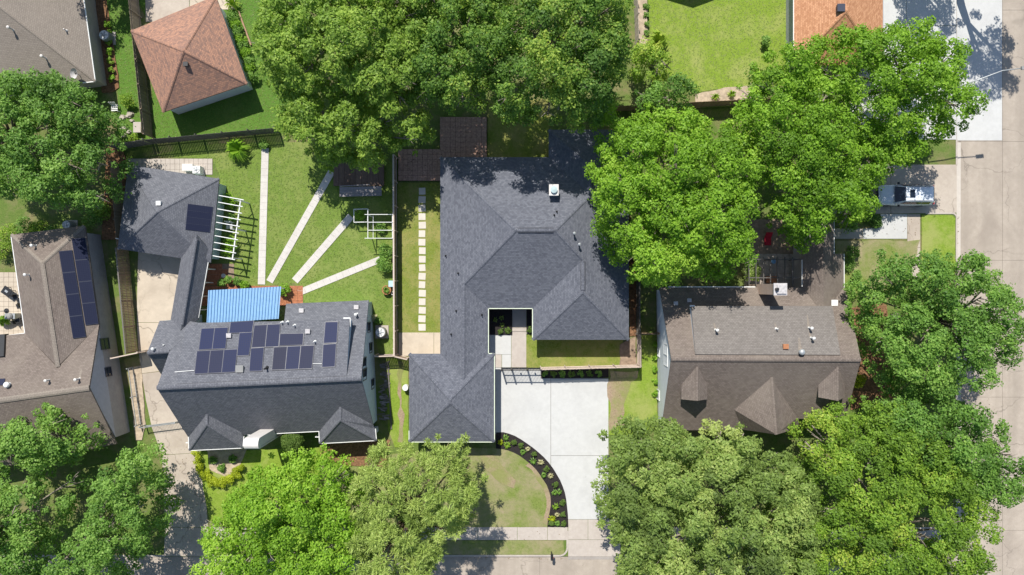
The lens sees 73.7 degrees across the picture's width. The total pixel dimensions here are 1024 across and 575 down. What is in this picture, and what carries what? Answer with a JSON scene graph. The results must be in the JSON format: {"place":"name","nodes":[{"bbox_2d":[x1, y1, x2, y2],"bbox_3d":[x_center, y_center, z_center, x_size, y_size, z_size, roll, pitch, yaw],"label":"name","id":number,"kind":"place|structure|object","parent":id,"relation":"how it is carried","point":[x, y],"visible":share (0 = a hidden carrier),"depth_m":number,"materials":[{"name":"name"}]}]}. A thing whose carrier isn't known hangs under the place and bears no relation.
{"place":"outdoors","nodes":[
{"label":"outdoors","id":0,"kind":"place"},
{"bbox_2d":[0,272,23,334],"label":"patio pavement","id":1,"kind":"structure","parent":0,"point":[8,279],"depth_m":64.95,"materials":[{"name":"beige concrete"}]},
{"bbox_2d":[102,142,126,239],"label":"back corner soil","id":2,"kind":"structure","parent":0,"point":[108,226],"depth_m":64.88,"materials":[{"name":"brown soil"}]},
{"bbox_2d":[93,201,112,220],"bbox_3d":[-38.480,-7.171,64.281,1.951,1.481,1.953,0,90,0],"label":"shrub","id":3,"kind":"object","parent":2,"relation":"on","point":[102,213],"visible":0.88,"depth_m":63.92,"materials":[{"name":"green plant"}]},
{"bbox_2d":[107,0,151,142],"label":"side lawn","id":4,"kind":"structure","parent":0,"point":[123,47],"depth_m":64.98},
{"bbox_2d":[145,0,189,21],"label":"garage drive pavement","id":5,"kind":"structure","parent":0,"point":[156,10],"depth_m":64.95,"materials":[{"name":"concrete"}]},
{"bbox_2d":[128,159,212,174],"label":"patio pavement","id":6,"kind":"structure","parent":0,"point":[173,165],"depth_m":64.95,"materials":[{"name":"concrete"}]},
{"bbox_2d":[137,252,207,555],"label":"tan driveway","id":7,"kind":"structure","parent":0,"point":[157,277],"depth_m":64.96,"materials":[{"name":"concrete"}]},
{"bbox_2d":[205,264,233,284],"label":"brick terrace pavement","id":8,"kind":"structure","parent":0,"point":[214,276],"depth_m":64.93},
{"bbox_2d":[139,0,306,137],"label":"lawn","id":9,"kind":"structure","parent":0,"point":[227,125],"depth_m":64.99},
{"bbox_2d":[131,0,252,113],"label":"rust roof garage","id":10,"kind":"structure","parent":9,"relation":"on","point":[190,57],"depth_m":61.78,"materials":[{"name":"brown"}]},
{"bbox_2d":[201,286,302,305],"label":"brick terrace pavement","id":11,"kind":"structure","parent":0,"point":[295,295],"depth_m":64.93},
{"bbox_2d":[207,287,284,322],"bbox_3d":[-24.450,1.579,63.480,6.768,3.040,2.998,-3,90,0],"label":"corrugated patio cover","id":12,"kind":"object","parent":11,"relation":"on","point":[242,304],"visible":0.9,"depth_m":62.27,"materials":[{"name":"blue metal"}]},
{"bbox_2d":[198,448,319,526],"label":"shady lawn","id":13,"kind":"structure","parent":0,"point":[214,497],"depth_m":64.95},
{"bbox_2d":[191,450,244,488],"bbox_3d":[-28.158,17.409,64.544,5.423,0.912,3.141,18,90,0],"label":"golden hedge","id":14,"kind":"object","parent":13,"relation":"on","point":[221,482],"visible":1,"depth_m":64.31,"materials":[{"name":"yellow plant"}]},
{"bbox_2d":[258,148,268,284],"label":"garden path","id":15,"kind":"structure","parent":0,"point":[263,216],"depth_m":64.94,"materials":[{"name":"concrete"}]},
{"bbox_2d":[151,142,396,353],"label":"lawn","id":16,"kind":"structure","parent":0,"point":[335,195],"depth_m":64.99,"materials":[{"name":"plant"}]},
{"bbox_2d":[225,137,251,162],"bbox_3d":[-25.822,-12.998,64.282,2.652,1.436,2.554,0,90,0],"label":"arching shrub","id":17,"kind":"object","parent":16,"relation":"on","point":[236,147],"visible":1,"depth_m":64.06,"materials":[{"name":"green plant"}]},
{"bbox_2d":[375,325,388,337],"bbox_3d":[-12.357,4.214,64.490,1.235,1.020,1.235,0,90,0],"label":"air conditioner","id":18,"kind":"object","parent":16,"relation":"on","point":[381,331],"visible":1,"depth_m":64.33,"materials":[{"name":"metal"}]},
{"bbox_2d":[375,255,392,272],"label":"shrub","id":19,"kind":"object","parent":16,"relation":"on","point":[382,263],"visible":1,"depth_m":63.96,"materials":[{"name":"green plant"}]},
{"bbox_2d":[267,170,332,282],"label":"garden path","id":20,"kind":"structure","parent":0,"point":[294,237],"depth_m":64.94,"materials":[{"name":"concrete"}]},
{"bbox_2d":[292,214,353,282],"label":"garden path","id":21,"kind":"structure","parent":0,"point":[321,249],"depth_m":64.94,"materials":[{"name":"concrete"}]},
{"bbox_2d":[303,257,378,293],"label":"garden path","id":22,"kind":"structure","parent":0,"point":[338,276],"depth_m":64.94,"materials":[{"name":"concrete"}]},
{"bbox_2d":[210,540,563,554],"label":"verge lawn","id":23,"kind":"structure","parent":0,"point":[508,547],"depth_m":64.96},
{"bbox_2d":[386,358,408,446],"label":"side passage lawn","id":24,"kind":"structure","parent":0,"point":[395,399],"depth_m":64.95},
{"bbox_2d":[398,182,439,332],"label":"narrow side lawn","id":25,"kind":"structure","parent":0,"point":[414,272],"depth_m":64.98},
{"bbox_2d":[399,333,439,355],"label":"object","id":26,"kind":"structure","parent":0,"point":[420,343],"depth_m":64.96,"materials":[{"name":"beige concrete"}]},
{"bbox_2d":[398,149,441,180],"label":"brown terrace pavement","id":27,"kind":"structure","parent":0,"point":[413,170],"depth_m":64.72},
{"bbox_2d":[418,188,425,330],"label":"stepping stone path","id":28,"kind":"structure","parent":0,"point":[422,259],"depth_m":64.95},
{"bbox_2d":[350,448,550,526],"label":"front lawn","id":29,"kind":"structure","parent":0,"point":[503,502],"depth_m":64.96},
{"bbox_2d":[344,433,488,574],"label":"shade tree","id":30,"kind":"object","parent":29,"relation":"on","point":[368,544],"visible":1,"depth_m":55.56,"materials":[{"name":"green plant"}]},
{"bbox_2d":[440,117,486,156],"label":"brown terrace pavement","id":31,"kind":"structure","parent":0,"point":[466,135],"depth_m":64.72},
{"bbox_2d":[0,0,955,555],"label":"city block","id":32,"kind":"structure","parent":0,"point":[36,210],"depth_m":65.00,"materials":[{"name":"green plant"}]},
{"bbox_2d":[0,223,16,243],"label":"shrub","id":33,"kind":"object","parent":32,"relation":"on","point":[3,231],"visible":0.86,"depth_m":63.96,"materials":[{"name":"green plant"}]},
{"bbox_2d":[12,216,32,233],"bbox_3d":[-45.925,-5.691,64.289,2.139,1.461,1.984,-39,90,0],"label":"shrub","id":34,"kind":"object","parent":32,"relation":"on","point":[20,230],"visible":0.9,"depth_m":63.90,"materials":[{"name":"green plant"}]},
{"bbox_2d":[0,463,91,574],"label":"shade tree","id":35,"kind":"object","parent":32,"relation":"on","point":[13,527],"visible":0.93,"depth_m":57.92,"materials":[{"name":"green plant"}]},
{"bbox_2d":[0,0,106,95],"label":"taupe roof house","id":36,"kind":"structure","parent":32,"relation":"on","point":[61,37],"depth_m":61.58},
{"bbox_2d":[0,402,109,476],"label":"shade tree","id":37,"kind":"object","parent":32,"relation":"on","point":[23,444],"visible":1,"depth_m":57.24,"materials":[{"name":"green plant"}]},
{"bbox_2d":[0,225,129,465],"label":"weathered roof house","id":38,"kind":"structure","parent":32,"relation":"on","point":[60,350],"depth_m":61.43,"materials":[{"name":"brown"}]},
{"bbox_2d":[0,65,137,212],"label":"shade tree","id":39,"kind":"object","parent":32,"relation":"on","point":[19,146],"visible":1,"depth_m":56.57,"materials":[{"name":"green plant"}]},
{"bbox_2d":[81,208,102,227],"bbox_3d":[-39.435,-6.516,64.269,2.011,1.503,1.946,0,90,0],"label":"shrub","id":40,"kind":"object","parent":32,"relation":"on","point":[91,214],"visible":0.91,"depth_m":63.90,"materials":[{"name":"green plant"}]},
{"bbox_2d":[96,0,118,92],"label":"mulch bed","id":41,"kind":"object","parent":32,"relation":"on","point":[102,10],"depth_m":64.90,"materials":[{"name":"brown soil"}]},
{"bbox_2d":[40,438,184,574],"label":"shade tree","id":42,"kind":"object","parent":32,"relation":"on","point":[91,560],"visible":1,"depth_m":57.44,"materials":[{"name":"green plant"}]},
{"bbox_2d":[108,161,123,245],"bbox_3d":[-36.909,-7.662,64.050,0.172,1.960,8.163,-5,90,0],"label":"wooden fence","id":43,"kind":"object","parent":32,"relation":"on","point":[117,207],"visible":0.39,"depth_m":63.66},
{"bbox_2d":[115,248,137,353],"bbox_3d":[-36.107,1.244,63.981,0.180,2.093,9.799,-5,90,0],"label":"wooden fence","id":44,"kind":"object","parent":32,"relation":"on","point":[129,301],"visible":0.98,"depth_m":63.84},
{"bbox_2d":[106,138,150,148],"bbox_3d":[-35.867,-13.444,64.050,3.417,1.952,0.172,-9,90,0],"label":"wooden fence","id":45,"kind":"object","parent":32,"relation":"on","point":[136,143],"visible":0.78,"depth_m":64.02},
{"bbox_2d":[129,365,145,439],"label":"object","id":46,"kind":"structure","parent":32,"relation":"on","point":[139,432],"depth_m":64.91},
{"bbox_2d":[128,0,154,138],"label":"wooden fence","id":47,"kind":"object","parent":32,"relation":"on","point":[141,74],"visible":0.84,"depth_m":63.90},
{"bbox_2d":[115,165,225,330],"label":"grey roof garage","id":48,"kind":"structure","parent":32,"relation":"on","point":[169,213],"depth_m":61.81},
{"bbox_2d":[142,126,279,143],"bbox_3d":[-28.125,-14.254,64.050,12.235,1.959,0.172,-5,90,0],"label":"wooden fence","id":49,"kind":"object","parent":32,"relation":"on","point":[194,137],"visible":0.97,"depth_m":63.95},
{"bbox_2d":[207,448,246,475],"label":"front bed soil","id":50,"kind":"structure","parent":32,"relation":"on","point":[222,455],"depth_m":64.90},
{"bbox_2d":[147,300,378,450],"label":"solar roof house","id":51,"kind":"structure","parent":32,"relation":"on","point":[304,367],"depth_m":59.31,"materials":[{"name":"grey"}]},
{"bbox_2d":[187,442,367,574],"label":"shade tree","id":52,"kind":"object","parent":32,"relation":"on","point":[264,521],"visible":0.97,"depth_m":56.27,"materials":[{"name":"green plant"}]},
{"bbox_2d":[280,433,304,451],"bbox_3d":[-20.301,14.112,63.478,2.279,3.044,2.226,30,90,0],"label":"clipped bush","id":53,"kind":"object","parent":32,"relation":"on","point":[289,441],"visible":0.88,"depth_m":62.34,"materials":[{"name":"green plant"}]},
{"bbox_2d":[248,0,448,114],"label":"elm tree","id":54,"kind":"object","parent":32,"relation":"on","point":[328,29],"visible":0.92,"depth_m":54.21,"materials":[{"name":"green plant"}]},
{"bbox_2d":[270,95,436,173],"bbox_3d":[-13.709,-13.312,59.851,14.263,10.498,6.915,0,90,0],"label":"elm tree","id":55,"kind":"object","parent":32,"relation":"on","point":[313,123],"visible":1,"depth_m":57.15,"materials":[{"name":"green plant"}]},
{"bbox_2d":[320,440,389,466],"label":"porch bed soil","id":56,"kind":"structure","parent":32,"relation":"on","point":[357,451],"depth_m":64.89,"materials":[{"name":"brown soil"}]},
{"bbox_2d":[333,158,383,196],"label":"timber platform","id":57,"kind":"structure","parent":32,"relation":"on","point":[343,176],"depth_m":64.72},
{"bbox_2d":[377,361,391,428],"bbox_3d":[-12.105,10.201,64.898,1.406,0.205,6.508,0,90,0],"label":"soil bed","id":58,"kind":"object","parent":32,"relation":"on","point":[386,381],"visible":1,"depth_m":64.82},
{"bbox_2d":[206,531,567,556],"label":"kerb","id":59,"kind":"structure","parent":32,"relation":"on","point":[565,552],"depth_m":64.95,"materials":[{"name":"concrete"}]},
{"bbox_2d":[392,154,398,356],"bbox_3d":[-10.909,-2.953,64.032,0.190,1.994,18.709,0,90,0],"label":"wooden fence","id":60,"kind":"object","parent":32,"relation":"on","point":[395,183],"visible":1,"depth_m":63.81,"materials":[{"name":"brown wood"}]},
{"bbox_2d":[397,361,404,441],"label":"worn track soil","id":61,"kind":"structure","parent":32,"relation":"on","point":[401,414],"depth_m":64.93,"materials":[{"name":"brown soil"}]},
{"bbox_2d":[409,0,513,116],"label":"oak tree","id":62,"kind":"object","parent":32,"relation":"on","point":[472,36],"visible":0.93,"depth_m":53.25,"materials":[{"name":"green plant"}]},
{"bbox_2d":[489,309,511,334],"bbox_3d":[-1.119,3.119,64.948,2.286,0.145,2.762,0,90,0],"label":"planting bed","id":63,"kind":"object","parent":32,"relation":"on","point":[494,327],"visible":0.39,"depth_m":64.88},
{"bbox_2d":[408,129,629,442],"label":"slate roof house","id":64,"kind":"structure","parent":32,"relation":"on","point":[515,232],"depth_m":61.56,"materials":[{"name":"stone"}]},
{"bbox_2d":[496,432,567,526],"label":"crescent bed mulch","id":65,"kind":"object","parent":32,"relation":"on","point":[557,498],"visible":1,"depth_m":64.94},
{"bbox_2d":[109,0,955,554],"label":"grass","id":66,"kind":"structure","parent":32,"relation":"on","point":[407,182],"depth_m":64.97,"materials":[{"name":"plant"}]},
{"bbox_2d":[212,195,249,259],"bbox_3d":[-26.180,-5.505,63.837,2.314,2.325,5.702,8,90,0],"label":"slatted pergola","id":67,"kind":"object","parent":66,"relation":"on","point":[237,226],"visible":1,"depth_m":62.67,"materials":[{"name":"white paint"}]},
{"bbox_2d":[486,0,637,133],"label":"oak tree","id":68,"kind":"object","parent":32,"relation":"on","point":[557,52],"visible":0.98,"depth_m":52.45,"materials":[{"name":"green plant"}]},
{"bbox_2d":[541,369,607,377],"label":"fence foot mulch","id":69,"kind":"object","parent":32,"relation":"on","point":[603,371],"visible":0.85,"depth_m":64.87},
{"bbox_2d":[540,363,641,369],"bbox_3d":[7.284,7.413,63.925,9.284,2.208,0.174,-1,90,0],"label":"wooden fence","id":70,"kind":"object","parent":32,"relation":"on","point":[564,367],"visible":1,"depth_m":63.77,"materials":[{"name":"brown wood"}]},
{"bbox_2d":[584,90,620,131],"bbox_3d":[7.918,-15.430,61.189,3.260,7.822,2.752,-35,90,0],"label":"shade tree","id":71,"kind":"object","parent":32,"relation":"on","point":[612,108],"visible":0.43,"depth_m":58.91,"materials":[{"name":"green plant"}]},
{"bbox_2d":[634,0,640,44],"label":"wooden fence","id":72,"kind":"object","parent":32,"relation":"on","point":[636,14],"visible":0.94,"depth_m":63.93,"materials":[{"name":"brown wood"}]},
{"bbox_2d":[635,201,640,334],"bbox_3d":[11.769,-2.000,64.075,0.172,1.910,12.805,0,90,0],"label":"wooden fence","id":73,"kind":"object","parent":32,"relation":"on","point":[637,306],"visible":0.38,"depth_m":64.02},
{"bbox_2d":[638,0,647,44],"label":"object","id":74,"kind":"structure","parent":32,"relation":"on","point":[642,20],"depth_m":64.91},
{"bbox_2d":[627,35,675,86],"bbox_3d":[12.648,-20.321,62.209,4.741,5.782,4.001,0,90,0],"label":"shade tree","id":75,"kind":"object","parent":32,"relation":"on","point":[652,54],"visible":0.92,"depth_m":60.97,"materials":[{"name":"green plant"}]},
{"bbox_2d":[631,70,700,117],"bbox_3d":[13.458,-16.714,61.285,6.052,7.630,3.820,0,90,0],"label":"shade tree","id":76,"kind":"object","parent":32,"relation":"on","point":[653,96],"visible":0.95,"depth_m":59.10,"materials":[{"name":"green plant"}]},
{"bbox_2d":[582,101,768,290],"bbox_3d":[13.563,-7.625,58.494,15.381,13.212,15.868,0,90,0],"label":"shade tree","id":77,"kind":"object","parent":32,"relation":"on","point":[686,204],"visible":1,"depth_m":54.54,"materials":[{"name":"green plant"}]},
{"bbox_2d":[610,98,770,110],"bbox_3d":[17.449,-17.230,64.050,16.779,1.960,0.172,-3,90,0],"label":"wooden fence","id":78,"kind":"object","parent":32,"relation":"on","point":[694,104],"visible":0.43,"depth_m":63.94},
{"bbox_2d":[590,414,829,574],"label":"shade tree","id":79,"kind":"object","parent":32,"relation":"on","point":[765,552],"visible":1,"depth_m":55.17,"materials":[{"name":"green plant"}]},
{"bbox_2d":[656,220,860,434],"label":"brown roof house","id":80,"kind":"structure","parent":32,"relation":"on","point":[776,358],"depth_m":59.75,"materials":[{"name":"brown"}]},
{"bbox_2d":[721,38,864,253],"bbox_3d":[23.776,-11.587,58.764,9.752,12.671,17.405,-22,90,0],"label":"shade tree","id":81,"kind":"object","parent":32,"relation":"on","point":[816,142],"visible":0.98,"depth_m":54.80,"materials":[{"name":"green plant"}]},
{"bbox_2d":[786,0,883,70],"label":"orange roof house","id":82,"kind":"structure","parent":32,"relation":"on","point":[806,19],"depth_m":61.47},
{"bbox_2d":[850,303,895,409],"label":"shrub bed soil","id":83,"kind":"object","parent":32,"relation":"on","point":[870,388],"visible":0.16,"depth_m":64.89,"materials":[{"name":"brown soil"}]},
{"bbox_2d":[825,125,932,232],"bbox_3d":[30.901,-10.487,60.645,11.916,8.910,6.876,-44,90,0],"label":"shade tree","id":84,"kind":"object","parent":32,"relation":"on","point":[882,155],"visible":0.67,"depth_m":57.88,"materials":[{"name":"green plant"}]},
{"bbox_2d":[783,395,1004,574],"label":"shade tree","id":85,"kind":"object","parent":32,"relation":"on","point":[885,527],"visible":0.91,"depth_m":55.06,"materials":[{"name":"green plant"}]},
{"bbox_2d":[808,15,991,148],"bbox_3d":[32.342,-17.234,59.268,13.490,11.665,11.271,0,90,0],"label":"shade tree","id":86,"kind":"object","parent":32,"relation":"on","point":[892,94],"visible":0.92,"depth_m":55.88,"materials":[{"name":"green plant"}]},
{"bbox_2d":[842,248,1023,407],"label":"shade tree","id":87,"kind":"object","parent":32,"relation":"on","point":[932,320],"visible":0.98,"depth_m":56.10,"materials":[{"name":"green plant"}]},
{"bbox_2d":[855,384,1023,508],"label":"shade tree","id":88,"kind":"object","parent":32,"relation":"on","point":[987,472],"visible":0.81,"depth_m":55.96,"materials":[{"name":"green plant"}]},
{"bbox_2d":[1,556,955,574],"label":"front street","id":89,"kind":"structure","parent":0,"point":[180,565],"depth_m":65.10,"materials":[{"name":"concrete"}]},
{"bbox_2d":[481,455,515,487],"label":"worn lawn soil","id":90,"kind":"structure","parent":0,"point":[492,465],"depth_m":64.93,"materials":[{"name":"beige plant"}]},
{"bbox_2d":[489,309,525,366],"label":"entry walk path","id":91,"kind":"structure","parent":0,"point":[514,344],"depth_m":64.96,"materials":[{"name":"concrete"}]},
{"bbox_2d":[487,99,548,156],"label":"passage lawn","id":92,"kind":"structure","parent":0,"point":[518,140],"depth_m":64.94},
{"bbox_2d":[526,463,550,524],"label":"dry grass strip","id":93,"kind":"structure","parent":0,"point":[540,480],"depth_m":64.95,"materials":[{"name":"plant"}]},
{"bbox_2d":[495,367,607,518],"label":"driveway","id":94,"kind":"structure","parent":0,"point":[558,424],"depth_m":64.95,"materials":[{"name":"concrete"}]},
{"bbox_2d":[526,335,622,367],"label":"court lawn","id":95,"kind":"structure","parent":0,"point":[537,348],"depth_m":64.97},
{"bbox_2d":[210,527,941,539],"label":"sidewalk","id":96,"kind":"structure","parent":0,"point":[506,533],"depth_m":64.96,"materials":[{"name":"concrete"}]},
{"bbox_2d":[568,520,619,558],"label":"driveway apron pavement","id":97,"kind":"structure","parent":0,"point":[587,539],"depth_m":64.96,"materials":[{"name":"concrete"}]},
{"bbox_2d":[607,371,637,430],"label":"side yard soil","id":98,"kind":"structure","parent":0,"point":[618,385],"depth_m":64.93,"materials":[{"name":"beige soil"}]},
{"bbox_2d":[619,337,635,364],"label":"court corner soil","id":99,"kind":"structure","parent":0,"point":[627,351],"depth_m":64.92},
{"bbox_2d":[608,334,657,434],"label":"strip lawn","id":100,"kind":"structure","parent":0,"point":[645,378],"depth_m":64.97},
{"bbox_2d":[629,249,636,335],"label":"passage soil","id":101,"kind":"structure","parent":0,"point":[632,312],"depth_m":64.92,"materials":[{"name":"brown soil"}]},
{"bbox_2d":[648,0,785,91],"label":"corner lawn","id":102,"kind":"structure","parent":0,"point":[718,34],"depth_m":64.98,"materials":[{"name":"plant"}]},
{"bbox_2d":[647,28,669,49],"bbox_3d":[13.751,-23.281,64.228,2.402,1.544,2.338,0,90,0],"label":"palm shrub","id":103,"kind":"object","parent":102,"relation":"on","point":[657,37],"visible":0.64,"depth_m":64.06,"materials":[{"name":"green plant"}]},
{"bbox_2d":[695,86,749,101],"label":"corner bed soil","id":104,"kind":"structure","parent":0,"point":[707,96],"depth_m":64.91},
{"bbox_2d":[744,254,792,286],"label":"shaded patio pavement","id":105,"kind":"structure","parent":0,"point":[780,268],"depth_m":64.95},
{"bbox_2d":[742,263,761,280],"bbox_3d":[22.423,-1.519,64.072,1.888,1.886,1.966,0,90,0],"label":"shrub","id":106,"kind":"object","parent":105,"relation":"on","point":[752,271],"visible":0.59,"depth_m":63.54,"materials":[{"name":"green plant"}]},
{"bbox_2d":[746,257,800,285],"bbox_3d":[23.962,-1.465,63.715,5.045,2.570,2.610,0,90,0],"label":"dark pergola","id":107,"kind":"object","parent":105,"relation":"on","point":[770,277],"visible":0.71,"depth_m":62.43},
{"bbox_2d":[743,219,800,253],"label":"shaded yard soil","id":108,"kind":"structure","parent":0,"point":[778,245],"depth_m":64.97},
{"bbox_2d":[835,240,919,295],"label":"dry side yard soil","id":109,"kind":"structure","parent":0,"point":[866,261],"depth_m":64.88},
{"bbox_2d":[835,214,919,276],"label":"neighbour walk path","id":110,"kind":"structure","parent":0,"point":[899,223],"depth_m":64.96,"materials":[{"name":"concrete"}]},
{"bbox_2d":[822,165,956,213],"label":"neighbour driveway","id":111,"kind":"structure","parent":0,"point":[942,179],"depth_m":64.96,"materials":[{"name":"concrete"}]},
{"bbox_2d":[876,182,934,206],"bbox_3d":[36.981,-8.691,64.070,5.130,1.850,2.320,0,90,0],"label":"parked suv","id":112,"kind":"object","parent":111,"relation":"on","point":[897,195],"visible":0.93,"depth_m":63.47,"materials":[{"name":"silver metal"}]},
{"bbox_2d":[850,0,955,139],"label":"corner driveway","id":113,"kind":"structure","parent":0,"point":[943,12],"depth_m":64.97,"materials":[{"name":"concrete"}]},
{"bbox_2d":[921,215,955,279],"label":"kerbside lawn","id":114,"kind":"structure","parent":0,"point":[938,231],"depth_m":64.94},
{"bbox_2d":[956,142,961,530],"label":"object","id":115,"kind":"structure","parent":0,"point":[958,213],"depth_m":65.09,"materials":[{"name":"concrete"}]},
{"bbox_2d":[957,0,1001,139],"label":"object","id":116,"kind":"structure","parent":0,"point":[979,25],"depth_m":65.09,"materials":[{"name":"concrete"}]},
{"bbox_2d":[956,0,1023,574],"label":"side street","id":117,"kind":"structure","parent":0,"point":[992,199],"depth_m":65.10,"materials":[{"name":"concrete"}]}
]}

